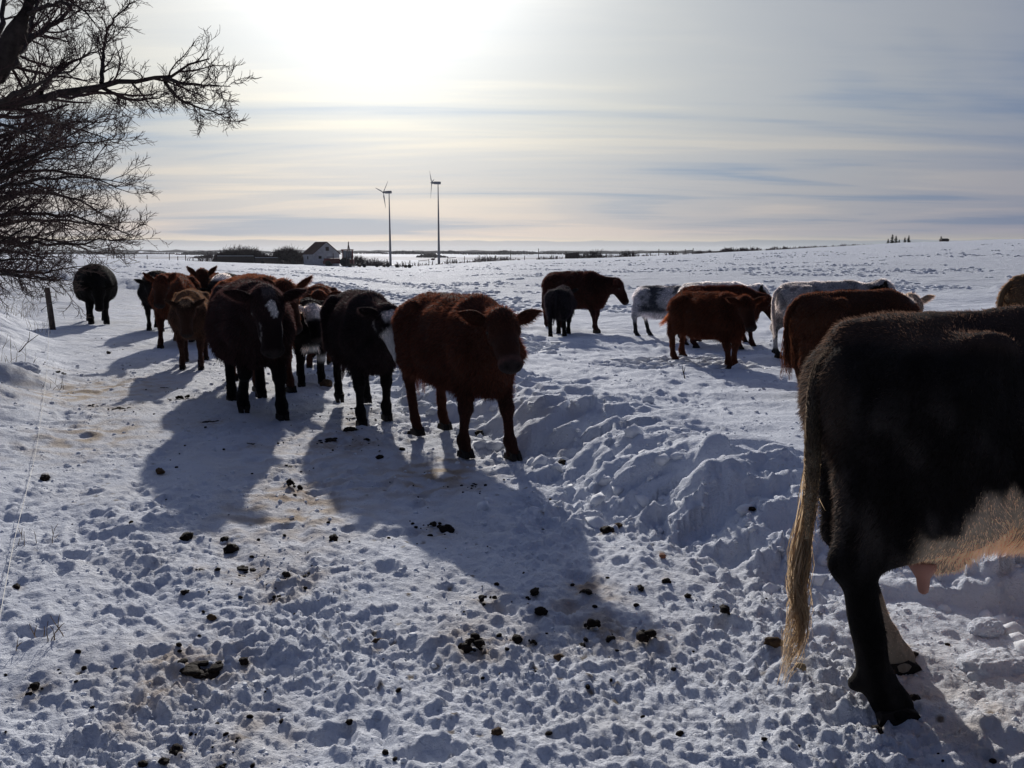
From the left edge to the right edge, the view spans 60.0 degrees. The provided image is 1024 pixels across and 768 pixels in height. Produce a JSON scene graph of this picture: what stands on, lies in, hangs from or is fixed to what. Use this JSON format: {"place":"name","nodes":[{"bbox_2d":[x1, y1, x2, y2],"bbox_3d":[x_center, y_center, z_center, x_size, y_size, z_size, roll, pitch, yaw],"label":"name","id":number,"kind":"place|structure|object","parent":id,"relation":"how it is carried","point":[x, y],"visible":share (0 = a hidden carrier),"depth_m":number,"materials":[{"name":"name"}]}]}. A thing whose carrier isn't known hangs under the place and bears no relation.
{"place":"outdoors","nodes":[
{"label":"outdoors","id":0,"kind":"place"},
{"bbox_2d":[0,297,27,318],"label":"dead grass","id":1,"kind":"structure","parent":0,"point":[13,307],"depth_m":19.92,"materials":[{"name":"plant"}]},
{"bbox_2d":[13,299,38,316],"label":"dead grass","id":2,"kind":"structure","parent":0,"point":[25,310],"depth_m":21.98,"materials":[{"name":"plant"}]},
{"bbox_2d":[23,313,53,334],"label":"dead grass","id":3,"kind":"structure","parent":0,"point":[37,326],"depth_m":17.56,"materials":[{"name":"plant"}]},
{"bbox_2d":[16,614,63,650],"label":"dead grass","id":4,"kind":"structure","parent":0,"point":[58,627],"depth_m":3.78,"materials":[{"name":"plant"}]},
{"bbox_2d":[347,263,367,266],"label":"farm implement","id":5,"kind":"object","parent":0,"point":[358,265],"visible":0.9,"depth_m":184.00,"materials":[{"name":"metal"}]},
{"bbox_2d":[0,239,1023,767],"bbox_3d":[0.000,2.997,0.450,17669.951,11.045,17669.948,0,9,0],"label":"snow ground","id":6,"kind":"structure","parent":0,"point":[444,719],"depth_m":4.68,"materials":[{"name":"snow"}]},
{"bbox_2d":[2,335,37,362],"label":"dead grass","id":7,"kind":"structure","parent":6,"relation":"on","point":[17,351],"depth_m":11.55,"materials":[{"name":"plant"}]},
{"bbox_2d":[0,337,48,615],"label":"fence wire","id":8,"kind":"object","parent":6,"relation":"on","point":[23,503],"visible":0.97,"depth_m":5.46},
{"bbox_2d":[11,361,40,373],"bbox_3d":[-6.210,-0.178,11.219,0.529,0.223,0.356,0,9,0],"label":"snow lump","id":9,"kind":"object","parent":6,"relation":"on","point":[32,367],"visible":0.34,"depth_m":11.13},
{"bbox_2d":[28,682,43,690],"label":"dung pile","id":10,"kind":"object","parent":6,"relation":"on","point":[33,686],"visible":1,"depth_m":3.36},
{"bbox_2d":[18,524,57,545],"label":"dead grass","id":11,"kind":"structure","parent":6,"relation":"on","point":[35,536],"depth_m":5.04,"materials":[{"name":"plant"}]},
{"bbox_2d":[0,183,81,300],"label":"bare bush","id":12,"kind":"object","parent":6,"relation":"on","point":[28,246],"visible":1,"depth_m":9.48,"materials":[{"name":"brown plant"}]},
{"bbox_2d":[40,474,50,480],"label":"dung clod","id":13,"kind":"object","parent":6,"relation":"on","point":[44,477],"visible":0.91,"depth_m":6.44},
{"bbox_2d":[44,287,55,329],"bbox_3d":[-9.639,-1.551,18.553,0.197,0.936,0.129,-3,9,-17],"label":"fence post","id":14,"kind":"object","parent":6,"relation":"on","point":[49,305],"visible":0.83,"depth_m":18.51,"materials":[{"name":"brown wood"}]},
{"bbox_2d":[0,111,153,285],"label":"bare tree","id":15,"kind":"object","parent":6,"relation":"on","point":[70,194],"visible":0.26,"depth_m":14.17,"materials":[{"name":"brown plant"}]},
{"bbox_2d":[0,54,171,318],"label":"bare tree","id":16,"kind":"object","parent":6,"relation":"on","point":[7,163],"visible":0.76,"depth_m":10.86,"materials":[{"name":"brown plant"}]},
{"bbox_2d":[73,264,117,323],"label":"cow","id":17,"kind":"object","parent":6,"relation":"on","point":[100,293],"visible":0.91,"depth_m":19.97},
{"bbox_2d":[0,0,261,167],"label":"bare tree","id":18,"kind":"object","parent":6,"relation":"on","point":[18,35],"visible":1,"depth_m":7.58,"materials":[{"name":"brown plant"}]},
{"bbox_2d":[137,760,147,767],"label":"dung clod","id":19,"kind":"object","parent":6,"relation":"on","point":[142,763],"visible":1,"depth_m":2.84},
{"bbox_2d":[132,270,165,331],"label":"cow","id":20,"kind":"object","parent":6,"relation":"on","point":[144,289],"visible":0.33,"depth_m":18.27},
{"bbox_2d":[156,468,164,474],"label":"dung clod","id":21,"kind":"object","parent":6,"relation":"on","point":[160,471],"visible":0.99,"depth_m":6.67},
{"bbox_2d":[113,253,207,261],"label":"wire fence","id":22,"kind":"object","parent":6,"relation":"on","point":[147,256],"visible":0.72,"depth_m":194.00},
{"bbox_2d":[158,757,169,764],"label":"dung clod","id":23,"kind":"object","parent":6,"relation":"on","point":[163,760],"visible":1,"depth_m":2.84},
{"bbox_2d":[142,271,200,348],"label":"cow","id":24,"kind":"object","parent":6,"relation":"on","point":[167,285],"visible":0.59,"depth_m":15.14},
{"bbox_2d":[169,743,182,755],"bbox_3d":[-1.125,1.230,2.973,0.069,0.038,0.044,8,12,42],"label":"dung clod","id":25,"kind":"object","parent":6,"relation":"on","point":[176,748],"visible":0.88,"depth_m":2.97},
{"bbox_2d":[179,532,193,540],"bbox_3d":[-1.886,0.888,5.145,0.068,0.058,0.105,0,9,0],"label":"dung clod","id":26,"kind":"object","parent":6,"relation":"on","point":[186,536],"visible":0.98,"depth_m":5.12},
{"bbox_2d":[164,288,209,370],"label":"cow","id":27,"kind":"object","parent":6,"relation":"on","point":[186,316],"visible":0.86,"depth_m":12.43},
{"bbox_2d":[175,251,215,254],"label":"grove","id":28,"kind":"object","parent":6,"relation":"on","point":[198,252],"visible":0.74,"depth_m":884.38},
{"bbox_2d":[177,658,223,679],"bbox_3d":[-1.250,1.137,3.548,0.188,0.059,0.149,0,9,0],"label":"dung pile","id":29,"kind":"object","parent":6,"relation":"on","point":[193,670],"visible":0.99,"depth_m":3.52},
{"bbox_2d":[186,265,218,287],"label":"cow","id":30,"kind":"object","parent":6,"relation":"on","point":[203,276],"visible":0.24,"depth_m":17.02},
{"bbox_2d":[196,252,215,261],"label":"bare bush","id":31,"kind":"object","parent":6,"relation":"on","point":[207,256],"visible":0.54,"depth_m":215.46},
{"bbox_2d":[206,614,216,620],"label":"dung clod","id":32,"kind":"object","parent":6,"relation":"on","point":[211,617],"visible":1,"depth_m":4.04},
{"bbox_2d":[198,272,235,293],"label":"cow","id":33,"kind":"object","parent":6,"relation":"on","point":[217,278],"visible":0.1,"depth_m":16.20},
{"bbox_2d":[220,536,228,541],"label":"dung clod","id":34,"kind":"object","parent":6,"relation":"on","point":[224,538],"visible":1,"depth_m":5.13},
{"bbox_2d":[223,543,238,553],"bbox_3d":[-1.582,0.930,5.002,0.076,0.073,0.099,3,9,22],"label":"dung clod","id":35,"kind":"object","parent":6,"relation":"on","point":[229,548],"visible":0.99,"depth_m":4.98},
{"bbox_2d":[217,256,253,262],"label":"windbreak fence","id":36,"kind":"object","parent":6,"relation":"on","point":[241,261],"visible":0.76,"depth_m":203.96,"materials":[{"name":"brown wood"}]},
{"bbox_2d":[239,657,248,664],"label":"dung clod","id":37,"kind":"object","parent":6,"relation":"on","point":[243,661],"visible":1,"depth_m":3.60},
{"bbox_2d":[237,565,255,573],"bbox_3d":[-1.419,0.986,4.723,0.101,0.027,0.078,4,9,22],"label":"dung pile","id":38,"kind":"object","parent":6,"relation":"on","point":[243,568],"visible":1,"depth_m":4.72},
{"bbox_2d":[203,277,308,420],"bbox_3d":[-2.737,-0.418,9.377,0.984,1.421,2.307,-4,9,-24],"label":"cow","id":39,"kind":"object","parent":6,"relation":"on","point":[250,324],"visible":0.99,"depth_m":8.84},
{"bbox_2d":[212,244,302,262],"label":"bare bush","id":40,"kind":"object","parent":6,"relation":"on","point":[239,251],"visible":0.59,"depth_m":206.25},
{"bbox_2d":[211,273,313,392],"bbox_3d":[-3.144,-0.675,11.033,0.975,1.425,2.422,-5,10,-32],"label":"cow","id":41,"kind":"object","parent":6,"relation":"on","point":[283,284],"visible":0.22,"depth_m":10.30},
{"bbox_2d":[255,257,277,263],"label":"windbreak fence","id":42,"kind":"object","parent":6,"relation":"on","point":[266,260],"visible":0.73,"depth_m":203.96,"materials":[{"name":"brown wood"}]},
{"bbox_2d":[257,260,298,263],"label":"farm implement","id":43,"kind":"object","parent":6,"relation":"on","point":[281,262],"visible":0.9,"depth_m":193.95,"materials":[{"name":"metal"}]},
{"bbox_2d":[269,248,303,263],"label":"bare bush","id":44,"kind":"object","parent":6,"relation":"on","point":[299,258],"visible":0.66,"depth_m":205.52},
{"bbox_2d":[282,571,290,576],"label":"dung clod","id":45,"kind":"object","parent":6,"relation":"on","point":[286,574],"visible":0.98,"depth_m":4.57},
{"bbox_2d":[286,479,302,489],"bbox_3d":[-1.562,0.718,6.352,0.113,0.088,0.080,-5,10,-32],"label":"dung pile","id":46,"kind":"object","parent":6,"relation":"on","point":[289,482],"visible":0.99,"depth_m":6.33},
{"bbox_2d":[292,297,326,386],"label":"cow","id":47,"kind":"object","parent":6,"relation":"on","point":[308,339],"visible":0.6,"depth_m":11.09},
{"bbox_2d":[300,283,341,367],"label":"cow","id":48,"kind":"object","parent":6,"relation":"on","point":[319,291],"visible":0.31,"depth_m":13.00},
{"bbox_2d":[302,242,340,265],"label":"barn","id":49,"kind":"structure","parent":6,"relation":"on","point":[315,253],"depth_m":200.57,"materials":[{"name":"wood"}]},
{"bbox_2d":[319,379,331,386],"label":"dung clod","id":50,"kind":"object","parent":6,"relation":"on","point":[326,382],"visible":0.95,"depth_m":11.11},
{"bbox_2d":[318,437,337,442],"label":"dung pile","id":51,"kind":"object","parent":6,"relation":"on","point":[331,439],"visible":1,"depth_m":7.91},
{"bbox_2d":[329,534,337,540],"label":"dung clod","id":52,"kind":"object","parent":6,"relation":"on","point":[333,537],"visible":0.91,"depth_m":5.16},
{"bbox_2d":[323,249,353,265],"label":"tractor","id":53,"kind":"object","parent":6,"relation":"on","point":[331,261],"visible":0.82,"depth_m":193.24,"materials":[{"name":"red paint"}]},
{"bbox_2d":[345,242,353,266],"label":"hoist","id":54,"kind":"object","parent":6,"relation":"on","point":[348,249],"visible":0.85,"depth_m":190.75,"materials":[{"name":"metal"}]},
{"bbox_2d":[343,427,356,431],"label":"dung clod","id":55,"kind":"object","parent":6,"relation":"on","point":[347,429],"visible":0.73,"depth_m":8.30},
{"bbox_2d":[318,288,398,425],"bbox_3d":[-1.496,-0.335,9.173,0.820,1.323,2.155,-3,9,-20],"label":"cow","id":56,"kind":"object","parent":6,"relation":"on","point":[357,337],"visible":0.89,"depth_m":8.64},
{"bbox_2d":[2,249,718,253],"bbox_3d":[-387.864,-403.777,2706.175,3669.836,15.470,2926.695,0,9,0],"label":"woodland","id":57,"kind":"object","parent":6,"relation":"on","point":[385,251],"visible":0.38,"depth_m":2036.72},
{"bbox_2d":[351,254,380,265],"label":"bare bush","id":58,"kind":"object","parent":6,"relation":"on","point":[360,260],"visible":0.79,"depth_m":211.15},
{"bbox_2d":[354,251,388,253],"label":"grove","id":59,"kind":"object","parent":6,"relation":"on","point":[378,252],"visible":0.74,"depth_m":1279.60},
{"bbox_2d":[375,264,389,266],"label":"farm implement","id":60,"kind":"object","parent":6,"relation":"on","point":[382,265],"visible":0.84,"depth_m":187.83,"materials":[{"name":"metal"}]},
{"bbox_2d":[378,259,390,264],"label":"bare bush","id":61,"kind":"object","parent":6,"relation":"on","point":[385,261],"visible":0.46,"depth_m":213.67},
{"bbox_2d":[376,182,393,265],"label":"wind turbine","id":62,"kind":"object","parent":6,"relation":"on","point":[389,193],"visible":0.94,"depth_m":224.60,"materials":[{"name":"metal"}]},
{"bbox_2d":[395,264,412,267],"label":"farm implement","id":63,"kind":"object","parent":6,"relation":"on","point":[404,266],"visible":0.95,"depth_m":181.99,"materials":[{"name":"metal"}]},
{"bbox_2d":[380,251,433,253],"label":"grove","id":64,"kind":"object","parent":6,"relation":"on","point":[404,252],"visible":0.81,"depth_m":980.93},
{"bbox_2d":[416,252,447,257],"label":"grove","id":65,"kind":"object","parent":6,"relation":"on","point":[429,255],"visible":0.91,"depth_m":689.75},
{"bbox_2d":[427,521,441,527],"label":"dung pile","id":66,"kind":"object","parent":6,"relation":"on","point":[433,523],"visible":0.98,"depth_m":5.40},
{"bbox_2d":[430,175,440,264],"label":"wind turbine","id":67,"kind":"object","parent":6,"relation":"on","point":[434,182],"visible":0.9,"depth_m":224.28,"materials":[{"name":"metal"}]},
{"bbox_2d":[439,524,454,532],"bbox_3d":[-0.394,0.875,5.356,0.101,0.061,0.070,0,9,0],"label":"dung clod","id":68,"kind":"object","parent":6,"relation":"on","point":[449,528],"visible":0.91,"depth_m":5.33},
{"bbox_2d":[435,250,488,253],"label":"grove","id":69,"kind":"object","parent":6,"relation":"on","point":[450,252],"visible":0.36,"depth_m":1081.45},
{"bbox_2d":[390,290,544,461],"bbox_3d":[-0.403,-0.126,7.481,0.791,1.346,2.278,-5,10,-28],"label":"cow","id":70,"kind":"object","parent":6,"relation":"on","point":[468,350],"visible":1,"depth_m":7.11},
{"bbox_2d":[458,633,484,653],"bbox_3d":[-0.165,1.083,3.698,0.090,0.060,0.104,8,12,42],"label":"dung pile","id":71,"kind":"object","parent":6,"relation":"on","point":[476,640],"visible":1,"depth_m":3.68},
{"bbox_2d":[478,595,496,605],"bbox_3d":[-0.116,1.026,4.229,0.091,0.040,0.068,0,9,0],"label":"dung pile","id":72,"kind":"object","parent":6,"relation":"on","point":[481,598],"visible":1,"depth_m":4.22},
{"bbox_2d":[472,255,511,261],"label":"bare bush","id":73,"kind":"object","parent":6,"relation":"on","point":[487,259],"visible":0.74,"depth_m":209.23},
{"bbox_2d":[491,727,502,735],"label":"dung clod","id":74,"kind":"object","parent":6,"relation":"on","point":[497,731],"visible":1,"depth_m":3.04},
{"bbox_2d":[462,250,532,254],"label":"grove","id":75,"kind":"object","parent":6,"relation":"on","point":[504,252],"visible":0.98,"depth_m":980.85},
{"bbox_2d":[4,338,996,767],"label":"dung crumbs","id":76,"kind":"object","parent":6,"relation":"on","point":[386,752],"visible":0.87,"depth_m":3.69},
{"bbox_2d":[0,338,1023,767],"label":"snow granules","id":77,"kind":"object","parent":6,"relation":"on","point":[1014,630],"visible":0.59,"depth_m":4.98,"materials":[{"name":"snow"}]},
{"bbox_2d":[11,243,1020,369],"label":"snow clods","id":78,"kind":"object","parent":6,"relation":"on","point":[533,346],"visible":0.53,"depth_m":36.06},
{"bbox_2d":[512,634,522,643],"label":"dung clod","id":79,"kind":"object","parent":6,"relation":"on","point":[517,639],"visible":0.98,"depth_m":3.78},
{"bbox_2d":[530,587,538,595],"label":"dung clod","id":80,"kind":"object","parent":6,"relation":"on","point":[534,591],"visible":1,"depth_m":4.30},
{"bbox_2d":[534,606,547,615],"bbox_3d":[0.133,1.037,4.055,0.064,0.041,0.048,0,9,0],"label":"dung clod","id":81,"kind":"object","parent":6,"relation":"on","point":[540,610],"visible":1,"depth_m":4.04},
{"bbox_2d":[402,248,693,265],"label":"wire fence","id":82,"kind":"object","parent":6,"relation":"on","point":[543,256],"visible":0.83,"depth_m":197.93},
{"bbox_2d":[536,255,562,259],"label":"bare bush","id":83,"kind":"object","parent":6,"relation":"on","point":[556,257],"visible":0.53,"depth_m":209.58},
{"bbox_2d":[527,251,572,253],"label":"grove","id":84,"kind":"object","parent":6,"relation":"on","point":[547,252],"visible":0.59,"depth_m":1177.01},
{"bbox_2d":[553,653,563,660],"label":"dung clod","id":85,"kind":"object","parent":6,"relation":"on","point":[558,657],"visible":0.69,"depth_m":3.62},
{"bbox_2d":[543,284,577,336],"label":"cow","id":86,"kind":"object","parent":6,"relation":"on","point":[560,303],"visible":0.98,"depth_m":15.13},
{"bbox_2d":[564,252,579,258],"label":"shed","id":87,"kind":"structure","parent":6,"relation":"on","point":[568,256],"depth_m":199.99,"materials":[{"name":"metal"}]},
{"bbox_2d":[541,270,628,332],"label":"cow","id":88,"kind":"object","parent":6,"relation":"on","point":[596,290],"visible":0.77,"depth_m":16.39},
{"bbox_2d":[573,248,605,257],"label":"bare bush","id":89,"kind":"object","parent":6,"relation":"on","point":[591,254],"visible":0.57,"depth_m":202.66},
{"bbox_2d":[580,589,598,596],"bbox_3d":[0.372,1.007,4.265,0.078,0.040,0.071,-4,10,-26],"label":"dung pile","id":90,"kind":"object","parent":6,"relation":"on","point":[588,591],"visible":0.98,"depth_m":4.25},
{"bbox_2d":[584,618,600,629],"bbox_3d":[0.350,1.043,3.868,0.073,0.051,0.072,0,9,0],"label":"dung pile","id":91,"kind":"object","parent":6,"relation":"on","point":[590,623],"visible":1,"depth_m":3.84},
{"bbox_2d":[589,253,620,257],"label":"bare bush","id":92,"kind":"object","parent":6,"relation":"on","point":[606,255],"visible":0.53,"depth_m":201.97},
{"bbox_2d":[600,526,614,533],"bbox_3d":[0.562,0.867,5.258,0.090,0.058,0.064,3,9,20],"label":"dung clod","id":93,"kind":"object","parent":6,"relation":"on","point":[606,529],"visible":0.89,"depth_m":5.24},
{"bbox_2d":[605,635,615,642],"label":"dung clod","id":94,"kind":"object","parent":6,"relation":"on","point":[609,638],"visible":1,"depth_m":3.75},
{"bbox_2d":[617,250,635,256],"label":"bare bush","id":95,"kind":"object","parent":6,"relation":"on","point":[625,254],"visible":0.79,"depth_m":202.41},
{"bbox_2d":[636,629,656,642],"bbox_3d":[0.569,1.061,3.764,0.088,0.056,0.095,0,9,0],"label":"dung pile","id":96,"kind":"object","parent":6,"relation":"on","point":[642,635],"visible":0.99,"depth_m":3.73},
{"bbox_2d":[642,395,654,403],"bbox_3d":[1.202,0.141,7.828,0.109,0.087,0.093,0,9,0],"label":"snow lump","id":97,"kind":"object","parent":6,"relation":"on","point":[649,399],"visible":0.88,"depth_m":7.79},
{"bbox_2d":[630,285,686,340],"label":"cow","id":98,"kind":"object","parent":6,"relation":"on","point":[651,301],"visible":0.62,"depth_m":15.25},
{"bbox_2d":[662,578,670,582],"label":"dung clod","id":99,"kind":"object","parent":6,"relation":"on","point":[666,580],"visible":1,"depth_m":4.39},
{"bbox_2d":[691,250,716,253],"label":"bare bush","id":100,"kind":"object","parent":6,"relation":"on","point":[701,252],"visible":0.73,"depth_m":187.92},
{"bbox_2d":[659,290,765,368],"bbox_3d":[2.495,-0.718,11.265,0.612,0.970,1.706,-5,10,-32],"label":"cow","id":101,"kind":"object","parent":6,"relation":"on","point":[726,319],"visible":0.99,"depth_m":10.98},
{"bbox_2d":[677,284,771,348],"bbox_3d":[3.279,-1.046,13.621,1.573,0.986,0.590,3,9,18],"label":"cow","id":102,"kind":"object","parent":6,"relation":"on","point":[764,305],"visible":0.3,"depth_m":13.44},
{"bbox_2d":[677,281,771,341],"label":"cow","id":103,"kind":"object","parent":6,"relation":"on","point":[759,287],"visible":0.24,"depth_m":14.16},
{"bbox_2d":[719,604,730,614],"bbox_3d":[0.964,1.020,4.015,0.045,0.041,0.068,0,9,0],"label":"dung clod","id":104,"kind":"object","parent":6,"relation":"on","point":[724,609],"visible":1,"depth_m":4.00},
{"bbox_2d":[717,247,762,252],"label":"bare bush","id":105,"kind":"object","parent":6,"relation":"on","point":[735,250],"visible":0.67,"depth_m":185.88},
{"bbox_2d":[763,637,782,647],"bbox_3d":[1.069,1.052,3.619,0.080,0.041,0.045,5,10,29],"label":"dung clod","id":106,"kind":"object","parent":6,"relation":"on","point":[775,642],"visible":0.97,"depth_m":3.61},
{"bbox_2d":[766,246,800,249],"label":"bare bush","id":107,"kind":"object","parent":6,"relation":"on","point":[773,248],"visible":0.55,"depth_m":185.58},
{"bbox_2d":[794,663,806,670],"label":"dung clod","id":108,"kind":"object","parent":6,"relation":"on","point":[803,667],"visible":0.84,"depth_m":3.44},
{"bbox_2d":[768,278,895,358],"bbox_3d":[4.336,-0.877,11.893,1.748,1.105,0.643,0,9,-2],"label":"cow","id":109,"kind":"object","parent":6,"relation":"on","point":[785,294],"visible":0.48,"depth_m":11.75},
{"bbox_2d":[780,288,921,388],"bbox_3d":[3.406,-0.350,8.613,1.730,1.172,0.680,-2,9,-12],"label":"cow","id":110,"kind":"object","parent":6,"relation":"on","point":[810,317],"visible":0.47,"depth_m":8.34},
{"bbox_2d":[871,725,883,733],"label":"dung clod","id":111,"kind":"object","parent":6,"relation":"on","point":[879,729],"visible":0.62,"depth_m":3.07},
{"bbox_2d":[777,304,1023,726],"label":"cow","id":112,"kind":"object","parent":6,"relation":"on","point":[912,424],"visible":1,"depth_m":2.95},
{"bbox_2d":[910,694,920,700],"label":"dung clod","id":113,"kind":"object","parent":6,"relation":"on","point":[914,697],"visible":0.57,"depth_m":3.21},
{"bbox_2d":[904,291,935,310],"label":"cow","id":114,"kind":"object","parent":6,"relation":"on","point":[922,300],"visible":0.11,"depth_m":10.11},
{"bbox_2d":[966,617,1004,638],"bbox_3d":[2.044,1.053,3.827,0.191,0.088,0.130,-6,11,-37],"label":"snow lump","id":115,"kind":"object","parent":6,"relation":"on","point":[990,627],"visible":0.94,"depth_m":3.79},
{"bbox_2d":[957,647,1023,680],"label":"snow lump","id":116,"kind":"object","parent":6,"relation":"on","point":[980,664],"visible":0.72,"depth_m":3.41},
{"bbox_2d":[995,274,1023,307],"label":"cow","id":117,"kind":"object","parent":6,"relation":"on","point":[1011,292],"visible":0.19,"depth_m":9.29},
{"bbox_2d":[0,0,1023,250],"label":"sky","id":118,"kind":"structure","parent":0,"point":[543,125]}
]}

